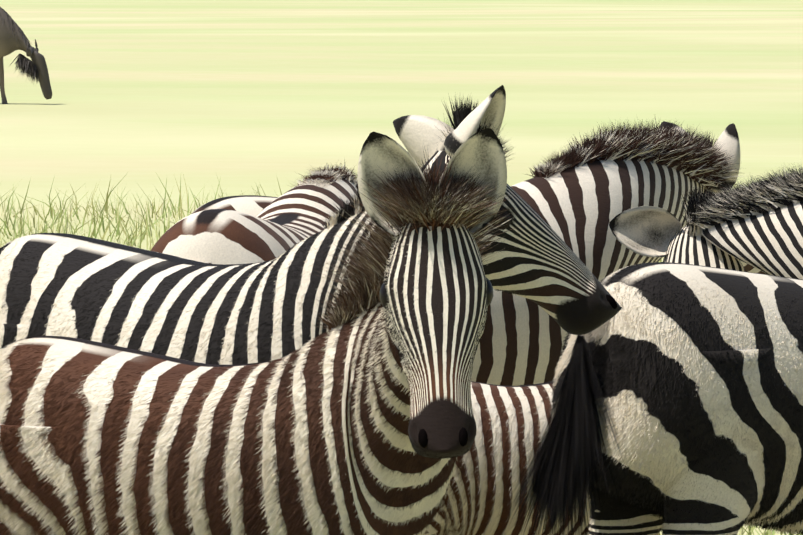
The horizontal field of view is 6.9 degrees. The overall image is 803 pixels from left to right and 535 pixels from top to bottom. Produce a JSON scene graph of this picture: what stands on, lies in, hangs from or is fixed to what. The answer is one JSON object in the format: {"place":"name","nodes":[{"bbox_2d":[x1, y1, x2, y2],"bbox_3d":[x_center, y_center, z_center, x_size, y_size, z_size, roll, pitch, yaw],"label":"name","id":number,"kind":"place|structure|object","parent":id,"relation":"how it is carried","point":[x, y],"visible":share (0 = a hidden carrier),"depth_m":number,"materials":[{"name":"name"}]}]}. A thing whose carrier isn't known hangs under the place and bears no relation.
{"place":"outdoors","nodes":[
{"label":"outdoors","id":0,"kind":"place"},
{"bbox_2d":[0,0,802,534],"bbox_3d":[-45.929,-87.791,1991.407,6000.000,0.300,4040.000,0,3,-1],"label":"ground","id":1,"kind":"structure","parent":0,"point":[236,96],"depth_m":104.12,"materials":[{"name":"green plant"}]},
{"bbox_2d":[0,7,51,103],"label":"wildebeest","id":2,"kind":"object","parent":1,"relation":"on","point":[13,37],"visible":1,"depth_m":87.53},
{"bbox_2d":[150,160,358,264],"bbox_3d":[-0.280,0.377,17.739,0.524,1.291,2.216,1,3,14],"label":"zebra","id":3,"kind":"object","parent":1,"relation":"on","point":[285,222],"visible":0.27,"depth_m":16.91,"materials":[{"name":"fur"}]},
{"bbox_2d":[0,128,532,534],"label":"zebra","id":4,"kind":"object","parent":1,"relation":"on","point":[357,418],"visible":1,"depth_m":13.44,"materials":[{"name":"fur"}]},
{"bbox_2d":[0,85,621,364],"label":"zebra","id":5,"kind":"object","parent":1,"relation":"on","point":[89,288],"visible":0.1,"depth_m":14.76},
{"bbox_2d":[0,173,802,534],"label":"grass tufts","id":6,"kind":"object","parent":1,"relation":"on","point":[128,241],"visible":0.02,"depth_m":45.86,"materials":[{"name":"green plant"}]},
{"bbox_2d":[191,116,767,385],"bbox_3d":[0.313,0.281,18.500,2.406,1.415,0.592,-2,3,-39],"label":"zebra","id":7,"kind":"object","parent":1,"relation":"on","point":[579,197],"visible":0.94,"depth_m":18.39,"materials":[{"name":"fur"}]},
{"bbox_2d":[425,380,590,534],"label":"zebra","id":8,"kind":"object","parent":1,"relation":"on","point":[490,469],"depth_m":16.68,"materials":[{"name":"fur"}]},
{"bbox_2d":[510,262,802,534],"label":"zebra","id":9,"kind":"object","parent":1,"relation":"on","point":[677,404],"visible":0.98,"depth_m":14.90,"materials":[{"name":"fur"}]},
{"bbox_2d":[609,162,802,278],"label":"zebra","id":10,"kind":"object","parent":1,"relation":"on","point":[757,224],"visible":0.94,"depth_m":17.88}
]}

